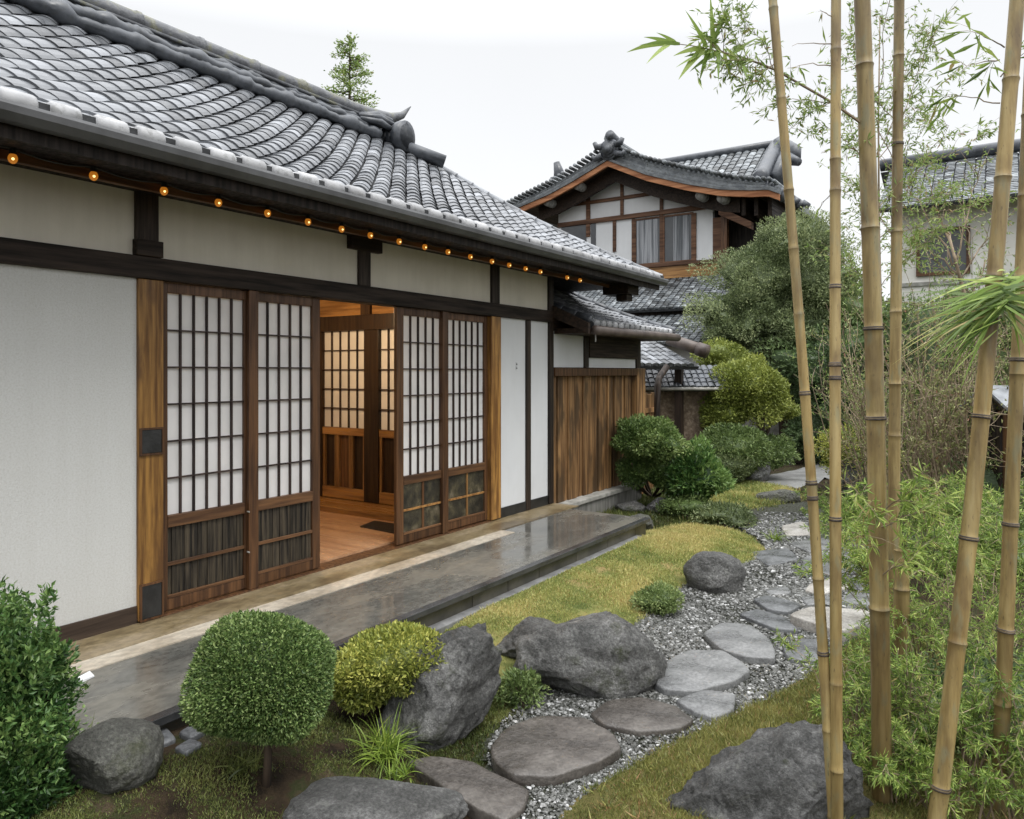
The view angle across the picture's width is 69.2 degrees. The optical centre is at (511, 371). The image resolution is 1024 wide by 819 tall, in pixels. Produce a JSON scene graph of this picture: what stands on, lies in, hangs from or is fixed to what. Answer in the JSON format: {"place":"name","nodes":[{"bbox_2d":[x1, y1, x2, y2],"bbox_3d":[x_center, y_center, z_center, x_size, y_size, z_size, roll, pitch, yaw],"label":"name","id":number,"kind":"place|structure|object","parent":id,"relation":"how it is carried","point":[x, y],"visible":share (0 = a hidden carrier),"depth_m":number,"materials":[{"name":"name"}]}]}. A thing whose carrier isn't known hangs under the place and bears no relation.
{"place":"outdoors","nodes":[
{"label":"outdoors","id":0,"kind":"place"},
{"bbox_2d":[12,457,1023,818],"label":"ground","id":1,"kind":"structure","parent":0,"point":[284,789],"depth_m":3.11,"materials":[{"name":"soil"}]},
{"bbox_2d":[0,575,99,818],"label":"leafy bush","id":2,"kind":"object","parent":1,"relation":"on","point":[37,723],"visible":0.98,"depth_m":2.69,"materials":[{"name":"green plant"}]},
{"bbox_2d":[61,717,163,793],"bbox_3d":[-1.591,1.537,2.965,0.378,0.269,0.305,0,0,17],"label":"boulder","id":3,"kind":"object","parent":1,"relation":"on","point":[112,755],"visible":0.91,"depth_m":2.87,"materials":[{"name":"grey stone"}]},
{"bbox_2d":[212,740,274,783],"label":"grass tuft","id":4,"kind":"object","parent":1,"relation":"on","point":[239,766],"visible":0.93,"depth_m":3.06,"materials":[{"name":"green plant"}]},
{"bbox_2d":[19,699,484,818],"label":"moss","id":5,"kind":"object","parent":1,"relation":"on","point":[233,758],"visible":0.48,"depth_m":3.04,"materials":[{"name":"green plant"}]},
{"bbox_2d":[177,608,336,787],"bbox_3d":[-1.023,1.343,3.079,0.559,0.746,0.566,0,0,11],"label":"topiary ball","id":6,"kind":"object","parent":1,"relation":"on","point":[264,679],"visible":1,"depth_m":2.91,"materials":[{"name":"green plant"}]},
{"bbox_2d":[0,0,668,643],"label":"wooden house","id":7,"kind":"structure","parent":1,"relation":"on","point":[204,400],"depth_m":5.19,"materials":[{"name":"paint"}]},
{"bbox_2d":[163,282,245,610],"bbox_3d":[-2.039,0.471,4.922,0.039,2.074,0.625,0,0,34],"label":"shoji door","id":8,"kind":"structure","parent":7,"relation":"in","point":[204,337],"depth_m":4.92,"materials":[{"name":"white paper"}]},
{"bbox_2d":[258,292,319,583],"bbox_3d":[-1.658,0.471,5.494,0.039,2.074,0.591,0,0,34],"label":"shoji door","id":9,"kind":"structure","parent":7,"relation":"in","point":[288,335],"depth_m":5.50,"materials":[{"name":"white paper"}]},
{"bbox_2d":[0,145,613,284],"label":"festoon cable","id":10,"kind":"object","parent":7,"relation":"attached to","point":[25,153],"visible":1,"depth_m":4.74,"materials":[{"name":"black rubber"}]},
{"bbox_2d":[394,307,440,544],"bbox_3d":[-0.839,0.471,6.719,0.039,2.074,0.632,0,0,34],"label":"shoji door","id":11,"kind":"structure","parent":7,"relation":"in","point":[417,501],"depth_m":6.69,"materials":[{"name":"white paper"}]},
{"bbox_2d":[448,313,486,529],"bbox_3d":[-0.451,0.471,7.314,0.039,2.074,0.681,0,0,34],"label":"shoji door","id":12,"kind":"structure","parent":7,"relation":"in","point":[467,341],"depth_m":7.31,"materials":[{"name":"white paper"}]},
{"bbox_2d":[45,509,641,756],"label":"deck slab","id":13,"kind":"structure","parent":1,"relation":"on","point":[145,685],"depth_m":4.95,"materials":[{"name":"grey stone"}]},
{"bbox_2d":[68,530,514,675],"bbox_3d":[-2.509,1.529,3.416,0.155,0.006,8.900,0,0,34],"label":"stone edging strip","id":14,"kind":"object","parent":13,"relation":"on","point":[103,660],"visible":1,"depth_m":4.91,"materials":[{"name":"beige stone"}]},
{"bbox_2d":[67,503,577,663],"bbox_3d":[-2.333,1.528,4.234,0.460,0.008,10.455,0,0,34],"label":"sill","id":15,"kind":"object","parent":13,"relation":"on","point":[110,641],"visible":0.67,"depth_m":5.18,"materials":[{"name":"brown wood"}]},
{"bbox_2d":[54,517,649,763],"bbox_3d":[-1.426,1.546,3.519,0.062,0.037,10.272,0,0,34],"label":"deck edge","id":16,"kind":"object","parent":13,"relation":"attached to","point":[166,716],"visible":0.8,"depth_m":5.24,"materials":[{"name":"grey stone"}]},
{"bbox_2d":[160,523,645,730],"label":"deck fascia","id":17,"kind":"structure","parent":13,"relation":"attached to","point":[432,618],"depth_m":5.66,"materials":[{"name":"grey stone"}]},
{"bbox_2d":[321,32,379,107],"bbox_3d":[-5.204,-4.559,23.971,3.058,12.758,3.106,0,0,34],"label":"conifer","id":18,"kind":"object","parent":1,"relation":"on","point":[348,69],"visible":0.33,"depth_m":23.98,"materials":[{"name":"green plant"}]},
{"bbox_2d":[282,776,468,818],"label":"boulder","id":19,"kind":"object","parent":1,"relation":"on","point":[341,797],"visible":0.94,"depth_m":2.99,"materials":[{"name":"grey stone"}]},
{"bbox_2d":[342,701,427,778],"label":"grass tuft","id":20,"kind":"object","parent":1,"relation":"on","point":[384,749],"visible":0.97,"depth_m":3.42,"materials":[{"name":"green plant"}]},
{"bbox_2d":[332,619,445,716],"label":"azalea bush","id":21,"kind":"object","parent":1,"relation":"on","point":[378,663],"visible":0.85,"depth_m":3.65,"materials":[{"name":"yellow plant"}]},
{"bbox_2d":[374,622,502,754],"bbox_3d":[-0.386,1.629,3.792,0.495,0.632,0.624,0,0,34],"label":"boulder","id":22,"kind":"object","parent":1,"relation":"on","point":[447,703],"visible":0.74,"depth_m":3.66,"materials":[{"name":"grey stone"}]},
{"bbox_2d":[365,676,541,783],"bbox_3d":[-0.204,1.774,3.848,0.898,0.131,1.698,0,0,18],"label":"moss","id":23,"kind":"object","parent":1,"relation":"on","point":[493,710],"visible":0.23,"depth_m":3.67,"materials":[{"name":"green plant"}]},
{"bbox_2d":[429,535,640,633],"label":"deck kerb","id":24,"kind":"structure","parent":1,"relation":"on","point":[442,625],"depth_m":5.57,"materials":[{"name":"grey stone"}]},
{"bbox_2d":[554,368,644,512],"bbox_3d":[1.158,0.945,9.730,0.270,1.990,2.580,0,0,34],"label":"plank fence","id":25,"kind":"object","parent":1,"relation":"on","point":[592,406],"visible":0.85,"depth_m":9.50,"materials":[{"name":"brown wood"}]},
{"bbox_2d":[552,290,680,368],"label":"annex building","id":26,"kind":"structure","parent":1,"relation":"on","point":[590,333],"depth_m":9.42,"materials":[{"name":"grey wood"}]},
{"bbox_2d":[609,413,694,497],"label":"clipped shrub","id":27,"kind":"object","parent":1,"relation":"on","point":[648,446],"visible":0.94,"depth_m":9.73,"materials":[{"name":"green plant"}]},
{"bbox_2d":[596,487,712,529],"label":"moss","id":28,"kind":"object","parent":1,"relation":"on","point":[654,516],"visible":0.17,"depth_m":9.34,"materials":[{"name":"green plant"}]},
{"bbox_2d":[655,493,713,518],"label":"shrub","id":29,"kind":"object","parent":1,"relation":"on","point":[684,506],"visible":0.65,"depth_m":9.22,"materials":[{"name":"green plant"}]},
{"bbox_2d":[645,365,728,445],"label":"clay wall","id":30,"kind":"structure","parent":1,"relation":"on","point":[696,386],"depth_m":12.90,"materials":[{"name":"tile"}]},
{"bbox_2d":[660,434,737,503],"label":"clipped shrub","id":31,"kind":"object","parent":1,"relation":"on","point":[702,471],"visible":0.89,"depth_m":9.37,"materials":[{"name":"green plant"}]},
{"bbox_2d":[690,336,753,367],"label":"rounded shrub","id":32,"kind":"object","parent":1,"relation":"on","point":[722,352],"visible":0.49,"depth_m":13.91,"materials":[{"name":"green plant"}]},
{"bbox_2d":[690,499,758,529],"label":"shrub","id":33,"kind":"object","parent":1,"relation":"on","point":[728,514],"visible":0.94,"depth_m":8.73,"materials":[{"name":"green plant"}]},
{"bbox_2d":[716,450,757,482],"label":"rounded shrub","id":34,"kind":"object","parent":1,"relation":"on","point":[739,467],"visible":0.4,"depth_m":11.62,"materials":[{"name":"green plant"}]},
{"bbox_2d":[697,352,800,434],"bbox_3d":[4.026,0.748,12.896,1.736,2.191,1.665,0,0,34],"label":"cloud pruned tree","id":35,"kind":"object","parent":1,"relation":"on","point":[755,390],"visible":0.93,"depth_m":12.46,"materials":[{"name":"green plant"}]},
{"bbox_2d":[697,421,801,477],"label":"rounded shrub","id":36,"kind":"object","parent":1,"relation":"on","point":[754,443],"visible":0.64,"depth_m":11.98,"materials":[{"name":"green plant"}]},
{"bbox_2d":[677,205,883,459],"bbox_3d":[5.804,-0.831,16.098,4.112,5.501,3.666,0,0,34],"label":"round tree","id":37,"kind":"object","parent":1,"relation":"on","point":[756,302],"visible":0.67,"depth_m":15.47,"materials":[{"name":"green plant"}]},
{"bbox_2d":[628,0,963,803],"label":"bamboo stem","id":38,"kind":"object","parent":1,"relation":"on","point":[876,506],"visible":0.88,"depth_m":3.00,"materials":[{"name":"beige plant"}]},
{"bbox_2d":[749,310,885,463],"bbox_3d":[6.228,0.339,14.960,2.613,3.330,1.904,0,0,34],"label":"evergreen shrub","id":39,"kind":"object","parent":1,"relation":"on","point":[787,364],"visible":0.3,"depth_m":14.62,"materials":[{"name":"green plant"}]},
{"bbox_2d":[810,382,901,462],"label":"evergreen shrub","id":40,"kind":"object","parent":1,"relation":"on","point":[823,405],"visible":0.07,"depth_m":13.98,"materials":[{"name":"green plant"}]},
{"bbox_2d":[813,422,907,475],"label":"bush","id":41,"kind":"object","parent":1,"relation":"on","point":[825,442],"visible":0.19,"depth_m":10.95,"materials":[{"name":"green plant"}]},
{"bbox_2d":[807,693,930,771],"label":"bamboo grass","id":42,"kind":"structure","parent":1,"relation":"on","point":[816,710],"depth_m":3.26,"materials":[{"name":"green plant"}]},
{"bbox_2d":[818,283,923,340],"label":"evergreen shrub","id":43,"kind":"object","parent":1,"relation":"on","point":[847,307],"visible":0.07,"depth_m":14.88,"materials":[{"name":"green plant"}]},
{"bbox_2d":[786,298,976,488],"bbox_3d":[4.737,0.458,9.332,2.259,2.778,2.628,0,0,34],"label":"twiggy shrub","id":44,"kind":"object","parent":1,"relation":"on","point":[864,467],"visible":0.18,"depth_m":9.43,"materials":[{"name":"brown plant"}]},
{"bbox_2d":[892,549,910,676],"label":"bamboo stem","id":45,"kind":"object","parent":1,"relation":"on","point":[901,595],"visible":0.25,"depth_m":3.90,"materials":[{"name":"brown plant"}]},
{"bbox_2d":[795,280,1023,500],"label":"twiggy shrub","id":46,"kind":"object","parent":1,"relation":"on","point":[963,437],"visible":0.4,"depth_m":7.53,"materials":[{"name":"brown plant"}]},
{"bbox_2d":[807,251,1013,536],"bbox_3d":[4.573,0.313,8.088,2.867,3.073,2.574,0,0,34],"label":"twiggy shrub","id":47,"kind":"object","parent":1,"relation":"on","point":[934,436],"visible":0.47,"depth_m":8.08,"materials":[{"name":"green plant"}]},
{"bbox_2d":[804,0,1020,363],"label":"airy tree","id":48,"kind":"object","parent":1,"relation":"on","point":[909,120],"visible":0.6,"depth_m":6.19,"materials":[{"name":"green plant"}]},
{"bbox_2d":[827,0,1016,662],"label":"bamboo stem","id":49,"kind":"object","parent":1,"relation":"on","point":[898,196],"visible":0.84,"depth_m":4.28,"materials":[{"name":"beige plant"}]},
{"bbox_2d":[882,276,972,463],"bbox_3d":[7.685,0.032,14.550,2.107,3.781,2.240,0,0,-15],"label":"evergreen shrub","id":50,"kind":"object","parent":1,"relation":"on","point":[927,314],"visible":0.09,"depth_m":14.15,"materials":[{"name":"green plant"}]},
{"bbox_2d":[867,631,1023,805],"bbox_3d":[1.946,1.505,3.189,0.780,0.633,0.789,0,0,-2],"label":"bamboo grass","id":51,"kind":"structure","parent":1,"relation":"on","point":[969,710],"depth_m":3.11,"materials":[{"name":"green plant"}]},
{"bbox_2d":[877,147,1016,362],"bbox_3d":[5.250,-0.336,8.648,2.164,4.512,1.112,0,0,-2],"label":"airy tree","id":52,"kind":"object","parent":1,"relation":"on","point":[958,272],"visible":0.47,"depth_m":8.57,"materials":[{"name":"green plant"}]},
{"bbox_2d":[880,138,1020,318],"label":"white storehouse","id":53,"kind":"structure","parent":1,"relation":"on","point":[917,279],"depth_m":15.62,"materials":[{"name":"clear paint"}]},
{"bbox_2d":[916,225,969,276],"bbox_3d":[9.036,-2.527,15.573,0.985,0.989,0.059,0,0,34],"label":"window","id":54,"kind":"structure","parent":53,"relation":"in","point":[964,255],"depth_m":15.55,"materials":[{"name":"grey glass"}]},
{"bbox_2d":[904,247,1011,465],"bbox_3d":[6.081,0.165,8.743,2.654,3.363,2.363,0,0,-12],"label":"twiggy shrub","id":55,"kind":"object","parent":1,"relation":"on","point":[1002,361],"visible":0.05,"depth_m":8.63,"materials":[{"name":"brown plant"}]},
{"bbox_2d":[908,262,1013,462],"bbox_3d":[8.782,-0.136,14.459,3.106,4.066,2.261,0,0,2],"label":"evergreen shrub","id":56,"kind":"object","parent":1,"relation":"on","point":[1003,353],"visible":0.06,"depth_m":14.07,"materials":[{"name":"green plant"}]},
{"bbox_2d":[900,491,1023,581],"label":"undergrowth shrub","id":57,"kind":"object","parent":1,"relation":"on","point":[1021,528],"visible":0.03,"depth_m":6.84,"materials":[{"name":"green plant"}]},
{"bbox_2d":[939,447,1023,525],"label":"undergrowth shrub","id":58,"kind":"object","parent":1,"relation":"on","point":[990,478],"visible":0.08,"depth_m":7.32,"materials":[{"name":"green plant"}]},
{"bbox_2d":[959,385,1023,501],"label":"garden shed","id":59,"kind":"structure","parent":1,"relation":"on","point":[1000,395],"depth_m":7.25,"materials":[{"name":"brown wood"}]},
{"bbox_2d":[110,0,1023,304],"label":"sky","id":60,"kind":"structure","parent":0,"point":[506,90],"materials":[{"name":"white"}]},
{"bbox_2d":[443,521,770,678],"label":"lawn","id":61,"kind":"structure","parent":0,"point":[682,578],"depth_m":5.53,"materials":[{"name":"green plant"}]},
{"bbox_2d":[496,616,554,658],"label":"boulder","id":62,"kind":"object","parent":61,"relation":"on","point":[529,625],"visible":0.36,"depth_m":4.59,"materials":[{"name":"grey stone"}]},
{"bbox_2d":[628,580,685,615],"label":"shrub","id":63,"kind":"object","parent":61,"relation":"on","point":[660,598],"visible":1,"depth_m":5.53,"materials":[{"name":"green plant"}]},
{"bbox_2d":[506,130,822,366],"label":"gabled house","id":64,"kind":"structure","parent":0,"point":[670,219],"depth_m":19.82,"materials":[{"name":"grey wood"}]},
{"bbox_2d":[634,212,692,264],"bbox_3d":[4.094,-3.579,20.086,1.675,1.303,0.032,0,0,34],"label":"window","id":65,"kind":"structure","parent":64,"relation":"in","point":[677,228],"depth_m":20.06,"materials":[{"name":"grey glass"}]},
{"bbox_2d":[471,512,868,818],"bbox_3d":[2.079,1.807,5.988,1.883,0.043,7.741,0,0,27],"label":"gravel","id":66,"kind":"structure","parent":0,"point":[687,625],"depth_m":4.97,"materials":[{"name":"grey gravel"}]},
{"bbox_2d":[409,756,528,818],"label":"stepping stone","id":67,"kind":"object","parent":66,"relation":"on","point":[486,793],"visible":0.88,"depth_m":3.20,"materials":[{"name":"grey stone"}]},
{"bbox_2d":[493,664,552,711],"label":"shrub","id":68,"kind":"object","parent":66,"relation":"on","point":[515,682],"visible":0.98,"depth_m":4.04,"materials":[{"name":"green plant"}]},
{"bbox_2d":[490,716,620,786],"bbox_3d":[0.186,1.806,3.532,0.627,0.091,0.518,0,0,-37],"label":"stepping stone","id":69,"kind":"object","parent":66,"relation":"on","point":[542,751],"visible":0.95,"depth_m":3.46,"materials":[{"name":"grey stone"}]},
{"bbox_2d":[512,611,667,699],"bbox_3d":[0.439,1.700,4.351,0.916,0.548,0.550,0,0,-13],"label":"boulder","id":70,"kind":"object","parent":66,"relation":"on","point":[606,655],"visible":0.73,"depth_m":4.16,"materials":[{"name":"grey stone"}]},
{"bbox_2d":[591,697,692,736],"bbox_3d":[0.679,1.816,3.869,0.478,0.071,0.415,0,0,34],"label":"stepping stone","id":71,"kind":"object","parent":66,"relation":"on","point":[640,716],"visible":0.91,"depth_m":3.83,"materials":[{"name":"grey stone"}]},
{"bbox_2d":[654,650,749,697],"bbox_3d":[1.133,1.808,4.417,0.470,0.087,0.748,0,0,34],"label":"stepping stone","id":72,"kind":"object","parent":66,"relation":"on","point":[688,672],"visible":0.81,"depth_m":4.36,"materials":[{"name":"grey stone"}]},
{"bbox_2d":[676,690,735,721],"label":"stepping stone","id":73,"kind":"object","parent":66,"relation":"on","point":[707,704],"visible":0.85,"depth_m":3.98,"materials":[{"name":"grey stone"}]},
{"bbox_2d":[683,551,746,593],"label":"boulder","id":74,"kind":"object","parent":66,"relation":"on","point":[714,572],"visible":0.84,"depth_m":6.10,"materials":[{"name":"grey stone"}]},
{"bbox_2d":[704,623,774,664],"bbox_3d":[1.506,1.809,4.925,0.403,0.087,0.662,0,0,-3],"label":"stepping stone","id":75,"kind":"object","parent":66,"relation":"on","point":[746,643],"visible":0.94,"depth_m":4.85,"materials":[{"name":"grey stone"}]},
{"bbox_2d":[740,609,797,634],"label":"stepping stone","id":76,"kind":"object","parent":66,"relation":"on","point":[767,620],"visible":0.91,"depth_m":5.31,"materials":[{"name":"grey stone"}]},
{"bbox_2d":[754,548,797,565],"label":"stepping stone","id":77,"kind":"object","parent":66,"relation":"on","point":[769,557],"visible":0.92,"depth_m":7.23,"materials":[{"name":"grey stone"}]},
{"bbox_2d":[754,595,799,614],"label":"stepping stone","id":78,"kind":"object","parent":66,"relation":"on","point":[775,605],"visible":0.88,"depth_m":5.67,"materials":[{"name":"grey stone"}]},
{"bbox_2d":[783,638,817,664],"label":"stepping stone","id":79,"kind":"object","parent":66,"relation":"on","point":[810,645],"visible":0.41,"depth_m":4.73,"materials":[{"name":"grey stone"}]},
{"bbox_2d":[790,607,869,641],"bbox_3d":[2.325,1.791,5.313,0.602,0.121,0.449,0,0,-36],"label":"stepping stone","id":80,"kind":"object","parent":66,"relation":"on","point":[804,619],"visible":0.53,"depth_m":5.22,"materials":[{"name":"grey stone"}]},
{"bbox_2d":[799,490,936,575],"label":"bamboo grass","id":81,"kind":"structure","parent":66,"relation":"on","point":[824,528],"depth_m":6.71,"materials":[{"name":"green plant"}]},
{"bbox_2d":[641,337,710,445],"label":"gate roof","id":82,"kind":"structure","parent":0,"point":[656,355],"depth_m":12.38,"materials":[{"name":"tile"}]},
{"bbox_2d":[533,629,1023,818],"bbox_3d":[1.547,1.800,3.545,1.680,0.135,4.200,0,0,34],"label":"lawn","id":83,"kind":"structure","parent":0,"point":[589,799],"depth_m":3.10,"materials":[{"name":"green plant"}]},
{"bbox_2d":[666,720,873,818],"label":"boulder","id":84,"kind":"object","parent":83,"relation":"on","point":[778,772],"visible":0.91,"depth_m":2.90,"materials":[{"name":"grey stone"}]},
{"bbox_2d":[707,0,836,818],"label":"bamboo stem","id":85,"kind":"object","parent":83,"relation":"on","point":[812,498],"visible":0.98,"depth_m":2.67,"materials":[{"name":"beige plant"}]},
{"bbox_2d":[791,0,843,818],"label":"bamboo stem","id":86,"kind":"object","parent":83,"relation":"on","point":[836,682],"visible":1,"depth_m":2.63,"materials":[{"name":"beige plant"}]},
{"bbox_2d":[769,618,1002,752],"bbox_3d":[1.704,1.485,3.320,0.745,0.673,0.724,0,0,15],"label":"bamboo grass","id":87,"kind":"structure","parent":83,"relation":"on","point":[903,669],"depth_m":3.28,"materials":[{"name":"green plant"}]},
{"bbox_2d":[792,515,994,637],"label":"bamboo grass","id":88,"kind":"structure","parent":83,"relation":"on","point":[855,559],"depth_m":4.97,"materials":[{"name":"green plant"}]},
{"bbox_2d":[843,719,971,818],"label":"bamboo grass","id":89,"kind":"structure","parent":83,"relation":"on","point":[919,764],"depth_m":2.97,"materials":[{"name":"green plant"}]},
{"bbox_2d":[842,565,993,674],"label":"bamboo grass","id":90,"kind":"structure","parent":83,"relation":"on","point":[935,633],"depth_m":3.88,"materials":[{"name":"green plant"}]},
{"bbox_2d":[843,667,1015,769],"bbox_3d":[2.100,1.714,3.627,0.924,0.515,0.872,0,0,34],"label":"undergrowth shrub","id":91,"kind":"object","parent":83,"relation":"on","point":[957,744],"visible":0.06,"depth_m":3.56,"materials":[{"name":"green plant"}]},
{"bbox_2d":[861,715,1023,818],"bbox_3d":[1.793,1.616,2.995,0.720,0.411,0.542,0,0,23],"label":"bamboo grass","id":92,"kind":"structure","parent":83,"relation":"on","point":[994,793],"depth_m":2.93,"materials":[{"name":"green plant"}]},
{"bbox_2d":[862,510,1023,658],"bbox_3d":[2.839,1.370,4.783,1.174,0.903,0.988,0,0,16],"label":"bamboo grass","id":93,"kind":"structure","parent":83,"relation":"on","point":[952,543],"depth_m":4.69,"materials":[{"name":"green plant"}]},
{"bbox_2d":[888,544,1023,663],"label":"bamboo grass","id":94,"kind":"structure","parent":83,"relation":"on","point":[992,616],"depth_m":3.91,"materials":[{"name":"green plant"}]},
{"bbox_2d":[896,0,1023,818],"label":"bamboo stem","id":95,"kind":"object","parent":83,"relation":"on","point":[995,297],"visible":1,"depth_m":2.83,"materials":[{"name":"beige plant"}]},
{"bbox_2d":[909,639,1023,775],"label":"undergrowth shrub","id":96,"kind":"object","parent":83,"relation":"on","point":[985,664],"visible":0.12,"depth_m":3.58,"materials":[{"name":"green plant"}]},
{"bbox_2d":[989,76,1023,814],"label":"bamboo stem","id":97,"kind":"object","parent":83,"relation":"on","point":[1005,630],"visible":0.92,"depth_m":3.03,"materials":[{"name":"plant"}]},
{"bbox_2d":[761,461,828,488],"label":"path","id":98,"kind":"structure","parent":0,"point":[796,479],"depth_m":12.72,"materials":[{"name":"grey stone"}]},
{"bbox_2d":[748,502,845,521],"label":"worn path","id":99,"kind":"structure","parent":0,"point":[792,507],"depth_m":9.77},
{"bbox_2d":[852,467,1023,621],"bbox_3d":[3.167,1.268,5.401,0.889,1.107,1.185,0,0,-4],"label":"bamboo grass","id":100,"kind":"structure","parent":0,"point":[991,518],"depth_m":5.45,"materials":[{"name":"green plant"}]},
{"bbox_2d":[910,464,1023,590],"bbox_3d":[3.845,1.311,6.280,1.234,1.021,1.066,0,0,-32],"label":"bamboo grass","id":101,"kind":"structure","parent":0,"point":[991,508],"depth_m":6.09,"materials":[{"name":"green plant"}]},
{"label":"lawn","id":102,"kind":"structure","parent":0,"visible":0},
{"bbox_2d":[709,479,805,510],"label":"lawn grass","id":103,"kind":"structure","parent":102,"relation":"on","point":[749,490],"depth_m":10.68,"materials":[{"name":"green plant"}]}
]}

